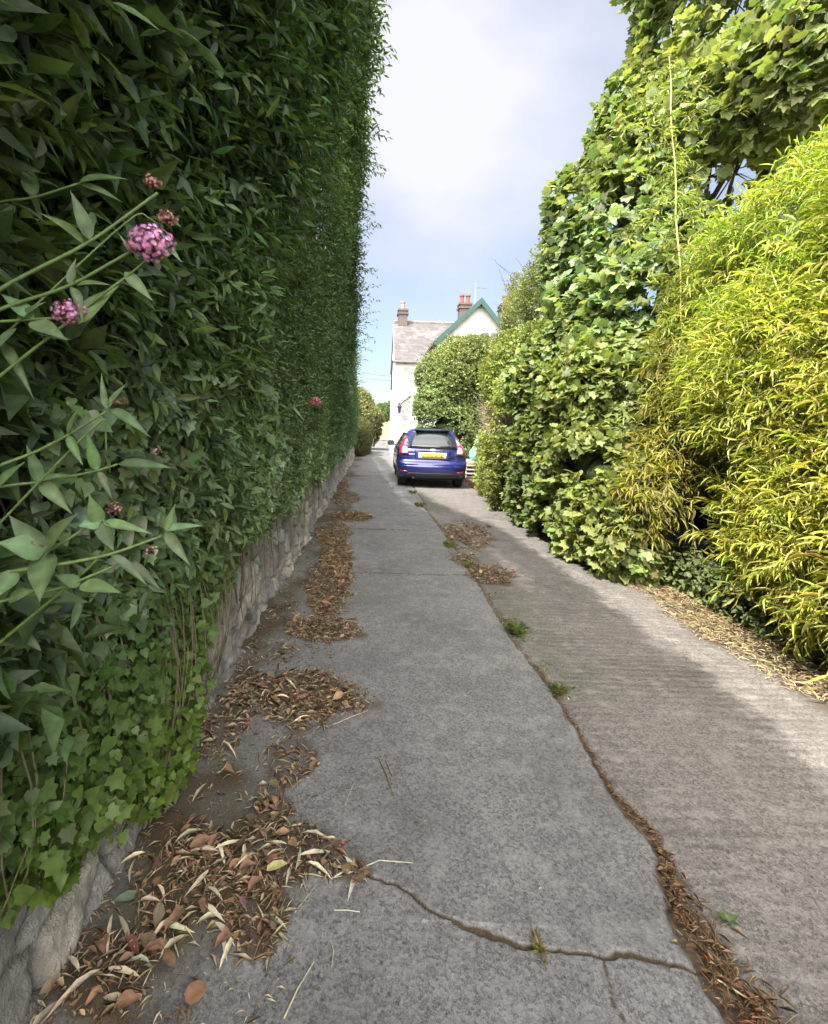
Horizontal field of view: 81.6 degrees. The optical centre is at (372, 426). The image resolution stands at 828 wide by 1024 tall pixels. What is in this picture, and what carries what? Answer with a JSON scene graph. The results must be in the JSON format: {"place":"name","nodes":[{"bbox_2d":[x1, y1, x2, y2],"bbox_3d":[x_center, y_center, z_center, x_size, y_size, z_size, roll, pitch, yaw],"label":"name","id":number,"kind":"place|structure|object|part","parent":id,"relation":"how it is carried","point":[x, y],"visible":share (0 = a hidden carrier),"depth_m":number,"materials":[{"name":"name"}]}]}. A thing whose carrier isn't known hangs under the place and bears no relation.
{"place":"outdoors","nodes":[
{"label":"outdoors","id":0,"kind":"place"},
{"bbox_2d":[29,438,724,1023],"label":"path","id":1,"kind":"structure","parent":0,"point":[431,658],"depth_m":1.67,"materials":[{"name":"concrete"}]},
{"bbox_2d":[185,980,206,1004],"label":"brown leaf","id":2,"kind":"object","parent":1,"relation":"on","point":[195,991],"visible":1,"depth_m":1.19,"materials":[{"name":"plant"}]},
{"bbox_2d":[283,962,313,1018],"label":"twig","id":3,"kind":"object","parent":1,"relation":"on","point":[296,992],"visible":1,"depth_m":1.21,"materials":[{"name":"wood"}]},
{"bbox_2d":[334,909,359,911],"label":"twig","id":4,"kind":"object","parent":1,"relation":"on","point":[345,910],"visible":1,"depth_m":1.42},
{"bbox_2d":[332,710,367,724],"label":"twig","id":5,"kind":"object","parent":1,"relation":"on","point":[349,717],"visible":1,"depth_m":2.36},
{"bbox_2d":[357,386,385,447],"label":"flowering bush","id":6,"kind":"object","parent":1,"relation":"on","point":[371,411],"visible":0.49,"depth_m":29.37,"materials":[{"name":"green plant"}]},
{"bbox_2d":[332,855,412,901],"bbox_3d":[-0.014,1.437,1.570,0.263,0.013,0.141,2,0,-34],"label":"bamboo sprig","id":7,"kind":"object","parent":1,"relation":"on","point":[351,883],"visible":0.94,"depth_m":1.54,"materials":[{"name":"beige plant"}]},
{"bbox_2d":[375,436,387,444],"bbox_3d":[0.716,1.103,38.000,1.000,0.740,0.500,2,0,0],"label":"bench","id":8,"kind":"object","parent":1,"relation":"on","point":[384,438],"visible":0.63,"depth_m":38.17,"materials":[{"name":"wood"}]},
{"bbox_2d":[381,421,389,440],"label":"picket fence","id":9,"kind":"object","parent":1,"relation":"on","point":[385,429],"visible":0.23,"depth_m":41.99,"materials":[{"name":"wood"}]},
{"bbox_2d":[377,756,394,798],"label":"twig","id":10,"kind":"object","parent":1,"relation":"on","point":[386,775],"visible":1,"depth_m":1.98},
{"bbox_2d":[413,501,424,506],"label":"grass tuft","id":11,"kind":"object","parent":1,"relation":"on","point":[417,504],"visible":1,"depth_m":8.83,"materials":[{"name":"green plant"}]},
{"bbox_2d":[29,478,817,1023],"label":"leaf litter","id":12,"kind":"object","parent":1,"relation":"on","point":[307,712],"visible":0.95,"depth_m":1.66,"materials":[{"name":"plant"}]},
{"bbox_2d":[33,1001,56,1023],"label":"bamboo leaf","id":13,"kind":"object","parent":12,"relation":"on","point":[40,1017],"visible":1,"depth_m":1.13,"materials":[{"name":"plant"}]},
{"bbox_2d":[67,955,79,971],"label":"bamboo leaf","id":14,"kind":"object","parent":12,"relation":"on","point":[73,960],"visible":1,"depth_m":1.24,"materials":[{"name":"plant"}]},
{"bbox_2d":[47,968,101,1017],"bbox_3d":[-0.743,1.407,1.182,0.135,0.050,0.016,2,0,-44],"label":"bamboo leaf","id":15,"kind":"object","parent":12,"relation":"on","point":[78,982],"visible":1,"depth_m":1.19,"materials":[{"name":"plant"}]},
{"bbox_2d":[94,932,108,952],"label":"brown leaf","id":16,"kind":"object","parent":12,"relation":"on","point":[101,944],"visible":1,"depth_m":1.29,"materials":[{"name":"plant"}]},
{"bbox_2d":[106,914,112,958],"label":"bamboo leaf","id":17,"kind":"object","parent":12,"relation":"on","point":[109,930],"visible":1,"depth_m":1.32,"materials":[{"name":"plant"}]},
{"bbox_2d":[103,992,123,1002],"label":"bamboo leaf","id":18,"kind":"object","parent":12,"relation":"on","point":[111,996],"visible":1,"depth_m":1.18,"materials":[{"name":"plant"}]},
{"bbox_2d":[102,966,138,976],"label":"bamboo leaf","id":19,"kind":"object","parent":12,"relation":"on","point":[126,970],"visible":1,"depth_m":1.23,"materials":[{"name":"plant"}]},
{"bbox_2d":[119,916,133,953],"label":"bamboo leaf","id":20,"kind":"object","parent":12,"relation":"on","point":[124,924],"visible":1,"depth_m":1.33,"materials":[{"name":"plant"}]},
{"bbox_2d":[116,989,140,1009],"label":"brown leaf","id":21,"kind":"object","parent":12,"relation":"on","point":[127,997],"visible":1,"depth_m":1.16,"materials":[{"name":"plant"}]},
{"bbox_2d":[114,890,145,901],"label":"leaf","id":22,"kind":"object","parent":12,"relation":"on","point":[128,895],"visible":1,"depth_m":1.42,"materials":[{"name":"plant"}]},
{"bbox_2d":[128,859,135,883],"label":"bamboo leaf","id":23,"kind":"object","parent":12,"relation":"on","point":[130,870],"visible":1,"depth_m":1.51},
{"bbox_2d":[121,851,144,862],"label":"bamboo leaf","id":24,"kind":"object","parent":12,"relation":"on","point":[133,855],"visible":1,"depth_m":1.55,"materials":[{"name":"plant"}]},
{"bbox_2d":[124,954,149,963],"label":"bamboo leaf","id":25,"kind":"object","parent":12,"relation":"on","point":[142,957],"visible":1,"depth_m":1.26,"materials":[{"name":"plant"}]},
{"bbox_2d":[128,895,159,905],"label":"bamboo leaf","id":26,"kind":"object","parent":12,"relation":"on","point":[148,898],"visible":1,"depth_m":1.42,"materials":[{"name":"plant"}]},
{"bbox_2d":[140,937,164,953],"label":"brown leaf","id":27,"kind":"object","parent":12,"relation":"on","point":[158,944],"visible":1,"depth_m":1.28,"materials":[{"name":"plant"}]},
{"bbox_2d":[154,918,167,934],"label":"bamboo leaf","id":28,"kind":"object","parent":12,"relation":"on","point":[159,927],"visible":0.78,"depth_m":1.33,"materials":[{"name":"plant"}]},
{"bbox_2d":[157,884,164,901],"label":"bamboo leaf","id":29,"kind":"object","parent":12,"relation":"on","point":[161,887],"visible":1,"depth_m":1.45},
{"bbox_2d":[163,947,175,966],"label":"brown leaf","id":30,"kind":"object","parent":12,"relation":"on","point":[169,957],"visible":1,"depth_m":1.25,"materials":[{"name":"plant"}]},
{"bbox_2d":[163,904,184,933],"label":"brown leaf","id":31,"kind":"object","parent":12,"relation":"on","point":[176,912],"visible":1,"depth_m":1.35,"materials":[{"name":"plant"}]},
{"bbox_2d":[159,934,188,958],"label":"bamboo leaf","id":32,"kind":"object","parent":12,"relation":"on","point":[171,942],"visible":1,"depth_m":1.30,"materials":[{"name":"plant"}]},
{"bbox_2d":[163,921,194,932],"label":"bamboo leaf","id":33,"kind":"object","parent":12,"relation":"on","point":[176,925],"visible":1,"depth_m":1.34,"materials":[{"name":"plant"}]},
{"bbox_2d":[174,828,203,843],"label":"bamboo leaf","id":34,"kind":"object","parent":12,"relation":"on","point":[187,832],"visible":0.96,"depth_m":1.64,"materials":[{"name":"plant"}]},
{"bbox_2d":[184,868,210,896],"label":"bamboo leaf","id":35,"kind":"object","parent":12,"relation":"on","point":[197,881],"visible":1,"depth_m":1.48,"materials":[{"name":"plant"}]},
{"bbox_2d":[192,783,205,801],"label":"bamboo leaf","id":36,"kind":"object","parent":12,"relation":"on","point":[198,790],"visible":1,"depth_m":1.83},
{"bbox_2d":[198,894,207,914],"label":"brown leaf","id":37,"kind":"object","parent":12,"relation":"on","point":[203,908],"visible":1,"depth_m":1.40,"materials":[{"name":"plant"}]},
{"bbox_2d":[190,846,219,851],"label":"bamboo leaf","id":38,"kind":"object","parent":12,"relation":"on","point":[206,848],"visible":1,"depth_m":1.58,"materials":[{"name":"plant"}]},
{"bbox_2d":[196,912,225,924],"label":"bamboo leaf","id":39,"kind":"object","parent":12,"relation":"on","point":[207,915],"visible":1,"depth_m":1.36,"materials":[{"name":"plant"}]},
{"bbox_2d":[207,833,218,845],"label":"brown leaf","id":40,"kind":"object","parent":12,"relation":"on","point":[211,840],"visible":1,"depth_m":1.62,"materials":[{"name":"plant"}]},
{"bbox_2d":[204,886,222,900],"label":"bamboo leaf","id":41,"kind":"object","parent":12,"relation":"on","point":[215,890],"visible":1,"depth_m":1.45,"materials":[{"name":"plant"}]},
{"bbox_2d":[204,903,224,921],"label":"bamboo leaf","id":42,"kind":"object","parent":12,"relation":"on","point":[212,909],"visible":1,"depth_m":1.38,"materials":[{"name":"plant"}]},
{"bbox_2d":[216,840,225,868],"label":"bamboo leaf","id":43,"kind":"object","parent":12,"relation":"on","point":[222,851],"visible":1,"depth_m":1.57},
{"bbox_2d":[214,926,232,950],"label":"brown leaf","id":44,"kind":"object","parent":12,"relation":"on","point":[224,935],"visible":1,"depth_m":1.30,"materials":[{"name":"plant"}]},
{"bbox_2d":[222,941,226,960],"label":"bamboo leaf","id":45,"kind":"object","parent":12,"relation":"on","point":[223,944],"visible":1,"depth_m":1.29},
{"bbox_2d":[215,922,234,945],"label":"bamboo leaf","id":46,"kind":"object","parent":12,"relation":"on","point":[221,926],"visible":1,"depth_m":1.34,"materials":[{"name":"plant"}]},
{"bbox_2d":[219,933,234,968],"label":"bamboo leaf","id":47,"kind":"object","parent":12,"relation":"on","point":[228,944],"visible":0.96,"depth_m":1.28,"materials":[{"name":"plant"}]},
{"bbox_2d":[223,763,233,771],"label":"brown leaf","id":48,"kind":"object","parent":12,"relation":"on","point":[228,766],"visible":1,"depth_m":1.95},
{"bbox_2d":[221,741,236,758],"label":"bamboo leaf","id":49,"kind":"object","parent":12,"relation":"on","point":[227,744],"visible":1,"depth_m":2.10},
{"bbox_2d":[215,839,245,848],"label":"bamboo leaf","id":50,"kind":"object","parent":12,"relation":"on","point":[228,842],"visible":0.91,"depth_m":1.60,"materials":[{"name":"plant"}]},
{"bbox_2d":[240,842,245,863],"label":"bamboo leaf","id":51,"kind":"object","parent":12,"relation":"on","point":[244,848],"visible":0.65,"depth_m":1.59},
{"bbox_2d":[234,853,252,867],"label":"bamboo leaf","id":52,"kind":"object","parent":12,"relation":"on","point":[242,859],"visible":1,"depth_m":1.54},
{"bbox_2d":[239,858,255,869],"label":"brown leaf","id":53,"kind":"object","parent":12,"relation":"on","point":[246,862],"visible":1,"depth_m":1.53,"materials":[{"name":"plant"}]},
{"bbox_2d":[248,876,264,891],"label":"brown leaf","id":54,"kind":"object","parent":12,"relation":"on","point":[254,880],"visible":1,"depth_m":1.47,"materials":[{"name":"plant"}]},
{"bbox_2d":[259,848,282,862],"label":"bamboo leaf","id":55,"kind":"object","parent":12,"relation":"on","point":[272,851],"visible":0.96,"depth_m":1.58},
{"bbox_2d":[266,795,277,805],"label":"brown leaf","id":56,"kind":"object","parent":12,"relation":"on","point":[274,800],"visible":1,"depth_m":1.80,"materials":[{"name":"plant"}]},
{"bbox_2d":[258,840,286,850],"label":"bamboo leaf","id":57,"kind":"object","parent":12,"relation":"on","point":[277,842],"visible":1,"depth_m":1.61,"materials":[{"name":"plant"}]},
{"bbox_2d":[260,914,286,928],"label":"bamboo leaf","id":58,"kind":"object","parent":12,"relation":"on","point":[279,921],"visible":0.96,"depth_m":1.36,"materials":[{"name":"plant"}]},
{"bbox_2d":[267,860,287,870],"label":"yellow leaf","id":59,"kind":"object","parent":12,"relation":"on","point":[274,865],"visible":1,"depth_m":1.53,"materials":[{"name":"plant"}]},
{"bbox_2d":[277,783,285,799],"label":"brown leaf","id":60,"kind":"object","parent":12,"relation":"on","point":[281,790],"visible":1,"depth_m":1.83,"materials":[{"name":"plant"}]},
{"bbox_2d":[286,864,291,884],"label":"bamboo leaf","id":61,"kind":"object","parent":12,"relation":"on","point":[288,874],"visible":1,"depth_m":1.51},
{"bbox_2d":[295,847,300,870],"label":"bamboo leaf","id":62,"kind":"object","parent":12,"relation":"on","point":[298,858],"visible":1,"depth_m":1.57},
{"bbox_2d":[302,830,328,840],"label":"bamboo leaf","id":63,"kind":"object","parent":12,"relation":"on","point":[316,833],"visible":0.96,"depth_m":1.66,"materials":[{"name":"plant"}]},
{"bbox_2d":[299,849,334,855],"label":"bamboo leaf","id":64,"kind":"object","parent":12,"relation":"on","point":[311,851],"visible":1,"depth_m":1.59,"materials":[{"name":"plant"}]},
{"bbox_2d":[308,861,331,878],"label":"bamboo leaf","id":65,"kind":"object","parent":12,"relation":"on","point":[318,865],"visible":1,"depth_m":1.53,"materials":[{"name":"plant"}]},
{"bbox_2d":[442,538,457,549],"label":"grass tuft","id":66,"kind":"object","parent":1,"relation":"on","point":[449,544],"visible":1,"depth_m":5.89,"materials":[{"name":"green plant"}]},
{"bbox_2d":[530,924,550,965],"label":"grass tuft","id":67,"kind":"object","parent":1,"relation":"on","point":[538,943],"visible":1,"depth_m":1.34,"materials":[{"name":"green plant"}]},
{"bbox_2d":[466,459,474,465],"bbox_3d":[2.816,1.121,15.199,1.100,0.119,1.288,2,0,0],"label":"wooden pallet","id":68,"kind":"object","parent":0,"point":[469,461],"visible":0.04,"depth_m":15.13,"materials":[{"name":"grey wood"}]},
{"bbox_2d":[469,436,477,460],"bbox_3d":[3.236,0.662,14.856,0.438,0.800,0.453,2,0,39],"label":"garden sack","id":69,"kind":"object","parent":68,"relation":"on","point":[471,453],"visible":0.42,"depth_m":14.74,"materials":[{"name":"teal plastic"}]},
{"bbox_2d":[316,0,827,404],"label":"sky","id":70,"kind":"structure","parent":0,"point":[483,102],"materials":[{"name":"white"}]},
{"bbox_2d":[382,440,827,1023],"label":"path","id":71,"kind":"structure","parent":0,"point":[710,756],"depth_m":2.29,"materials":[{"name":"concrete"}]},
{"bbox_2d":[387,422,466,486],"bbox_3d":[1.481,0.666,13.425,2.120,1.662,3.949,2,0,1],"label":"parked car","id":72,"kind":"object","parent":71,"relation":"on","point":[424,453],"visible":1,"depth_m":11.61,"materials":[{"name":"blue paint"}]},
{"bbox_3d":[1.466,0.324,11.773,1.100,0.375,0.375,2,0,1],"label":"rear window","id":73,"kind":"part","parent":72,"relation":"part of","materials":[{"name":"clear glass"}]},
{"bbox_2d":[465,470,475,476],"bbox_3d":[2.805,1.480,15.199,1.100,0.119,1.288,2,0,0],"label":"wooden pallet","id":74,"kind":"object","parent":71,"relation":"on","point":[469,473],"visible":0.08,"depth_m":14.65,"materials":[{"name":"grey wood"}]},
{"bbox_2d":[465,466,476,473],"bbox_3d":[2.809,1.360,15.199,1.100,0.119,1.288,2,0,0],"label":"wooden pallet","id":75,"kind":"object","parent":74,"relation":"on","point":[466,471],"visible":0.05,"depth_m":14.94,"materials":[{"name":"grey wood"}]},
{"bbox_2d":[463,477,505,505],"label":"verge litter","id":76,"kind":"object","parent":71,"relation":"on","point":[468,480],"visible":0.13,"depth_m":12.54,"materials":[{"name":"brown plant"}]},
{"bbox_2d":[425,507,585,697],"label":"weeds","id":77,"kind":"object","parent":71,"relation":"on","point":[511,618],"visible":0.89,"depth_m":2.98,"materials":[{"name":"green plant"}]},
{"bbox_2d":[503,619,529,637],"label":"grass tuft","id":78,"kind":"object","parent":71,"relation":"on","point":[517,629],"visible":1,"depth_m":3.40,"materials":[{"name":"green plant"}]},
{"bbox_2d":[549,681,568,696],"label":"grass tuft","id":79,"kind":"object","parent":71,"relation":"on","point":[561,691],"visible":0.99,"depth_m":2.65,"materials":[{"name":"green plant"}]},
{"bbox_2d":[715,907,741,927],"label":"weed","id":80,"kind":"object","parent":71,"relation":"on","point":[727,917],"visible":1,"depth_m":1.43,"materials":[{"name":"green plant"}]},
{"bbox_2d":[408,474,827,690],"bbox_3d":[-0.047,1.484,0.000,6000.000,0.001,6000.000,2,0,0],"label":"ground","id":81,"kind":"structure","parent":0,"point":[673,537],"depth_m":5.85,"materials":[{"name":"soil"}]},
{"bbox_2d":[0,447,354,1023],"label":"stone wall","id":82,"kind":"structure","parent":81,"relation":"on","point":[37,943],"depth_m":1.47,"materials":[{"name":"stone"}]},
{"bbox_2d":[0,540,253,931],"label":"creeper","id":83,"kind":"object","parent":82,"relation":"attached to","point":[59,837],"visible":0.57,"depth_m":1.28,"materials":[{"name":"green plant"}]},
{"bbox_2d":[0,340,356,899],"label":"ivy","id":84,"kind":"object","parent":82,"relation":"attached to","point":[183,456],"visible":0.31,"depth_m":1.46,"materials":[{"name":"green plant"}]},
{"bbox_2d":[0,0,397,755],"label":"clipped hedge","id":85,"kind":"object","parent":81,"relation":"on","point":[214,116],"visible":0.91,"depth_m":1.47,"materials":[{"name":"green plant"}]},
{"bbox_2d":[0,372,175,523],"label":"valerian plant","id":86,"kind":"object","parent":85,"relation":"attached to","point":[48,489],"visible":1,"depth_m":0.71,"materials":[{"name":"green plant"}]},
{"bbox_2d":[0,161,182,400],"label":"valerian plant","id":87,"kind":"object","parent":85,"relation":"attached to","point":[153,246],"visible":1,"depth_m":0.71,"materials":[{"name":"green plant"}]},
{"bbox_2d":[0,446,201,643],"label":"valerian plant","id":88,"kind":"object","parent":85,"relation":"attached to","point":[32,544],"visible":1,"depth_m":0.67,"materials":[{"name":"green plant"}]},
{"bbox_2d":[260,397,321,422],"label":"valerian plant","id":89,"kind":"object","parent":85,"relation":"attached to","point":[312,402],"visible":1,"depth_m":2.55,"materials":[{"name":"green plant"}]},
{"bbox_2d":[354,416,372,456],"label":"round hedge","id":90,"kind":"object","parent":81,"relation":"on","point":[363,446],"visible":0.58,"depth_m":23.10,"materials":[{"name":"green plant"}]},
{"bbox_2d":[378,401,389,435],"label":"garden tree","id":91,"kind":"object","parent":81,"relation":"on","point":[384,408],"visible":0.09,"depth_m":51.03,"materials":[{"name":"green plant"}]},
{"bbox_2d":[389,283,516,455],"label":"house","id":92,"kind":"structure","parent":81,"relation":"on","point":[411,340],"depth_m":24.00,"materials":[{"name":"paint"}]},
{"bbox_2d":[395,395,410,413],"bbox_3d":[1.495,-1.116,23.871,0.838,0.936,0.363,2,0,-37],"label":"wall lantern","id":93,"kind":"object","parent":92,"relation":"attached to","point":[399,407],"depth_m":23.68,"materials":[{"name":"black metal"}]},
{"bbox_2d":[479,331,498,340],"bbox_3d":[5.185,-3.599,21.230,0.910,1.270,0.080,2,0,0],"label":"window","id":94,"kind":"structure","parent":92,"relation":"in","point":[490,333],"depth_m":21.19,"materials":[{"name":"white paint"}]},
{"bbox_2d":[406,327,501,458],"bbox_3d":[3.163,-1.040,17.312,3.926,5.355,3.600,2,0,0],"label":"garden bush","id":95,"kind":"object","parent":81,"relation":"on","point":[447,368],"visible":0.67,"depth_m":16.46,"materials":[{"name":"green plant"}]},
{"bbox_2d":[471,315,544,515],"bbox_3d":[3.020,-0.307,10.409,2.217,4.119,6.341,2,0,0],"label":"privet hedge","id":96,"kind":"object","parent":81,"relation":"on","point":[492,453],"visible":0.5,"depth_m":8.77,"materials":[{"name":"green plant"}]},
{"bbox_2d":[490,237,579,345],"bbox_3d":[3.740,-1.148,10.153,2.454,5.454,4.059,2,0,0],"label":"tall shrub","id":97,"kind":"object","parent":81,"relation":"on","point":[524,296],"visible":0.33,"depth_m":9.45,"materials":[{"name":"green plant"}]},
{"bbox_2d":[410,482,776,1023],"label":"joint soil","id":98,"kind":"structure","parent":81,"relation":"on","point":[690,953],"depth_m":1.41,"materials":[{"name":"soil"}]},
{"bbox_2d":[461,560,472,567],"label":"grass tuft","id":99,"kind":"object","parent":98,"relation":"on","point":[467,564],"visible":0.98,"depth_m":5.03,"materials":[{"name":"green plant"}]},
{"bbox_2d":[534,665,810,1023],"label":"joint debris","id":100,"kind":"object","parent":98,"relation":"on","point":[679,908],"visible":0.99,"depth_m":1.35,"materials":[{"name":"brown plant"}]},
{"bbox_2d":[717,979,770,1015],"bbox_3d":[0.959,1.473,1.235,0.114,0.008,0.006,2,0,44],"label":"twig","id":101,"kind":"object","parent":100,"relation":"on","point":[723,983],"visible":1,"depth_m":1.25,"materials":[{"name":"wood"}]},
{"bbox_2d":[498,297,710,589],"bbox_3d":[2.731,-0.102,6.217,2.806,3.629,3.045,2,0,-38],"label":"leafy shrub","id":102,"kind":"object","parent":81,"relation":"on","point":[560,467],"visible":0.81,"depth_m":5.43,"materials":[{"name":"green plant"}]},
{"bbox_2d":[533,0,827,533],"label":"sycamore tree","id":103,"kind":"object","parent":81,"relation":"on","point":[771,64],"visible":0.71,"depth_m":5.81,"materials":[{"name":"green plant"}]},
{"bbox_2d":[601,44,762,561],"bbox_3d":[3.813,-1.176,5.351,1.513,5.494,3.188,2,0,43],"label":"green bamboo","id":104,"kind":"object","parent":81,"relation":"on","point":[695,462],"visible":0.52,"depth_m":4.79,"materials":[{"name":"plant"}]},
{"bbox_2d":[644,114,827,682],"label":"golden bamboo","id":105,"kind":"object","parent":81,"relation":"on","point":[770,441],"visible":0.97,"depth_m":3.36,"materials":[{"name":"yellow plant"}]},
{"bbox_2d":[660,542,827,670],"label":"bramble","id":106,"kind":"object","parent":81,"relation":"on","point":[698,576],"visible":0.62,"depth_m":3.95,"materials":[{"name":"green plant"}]},
{"bbox_2d":[674,453,827,564],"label":"boundary hedge","id":107,"kind":"object","parent":81,"relation":"on","point":[700,523],"depth_m":6.23,"materials":[{"name":"green plant"}]},
{"bbox_2d":[615,562,827,704],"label":"dry grass","id":108,"kind":"structure","parent":0,"point":[716,620],"depth_m":3.40,"materials":[{"name":"beige plant"}]}
]}

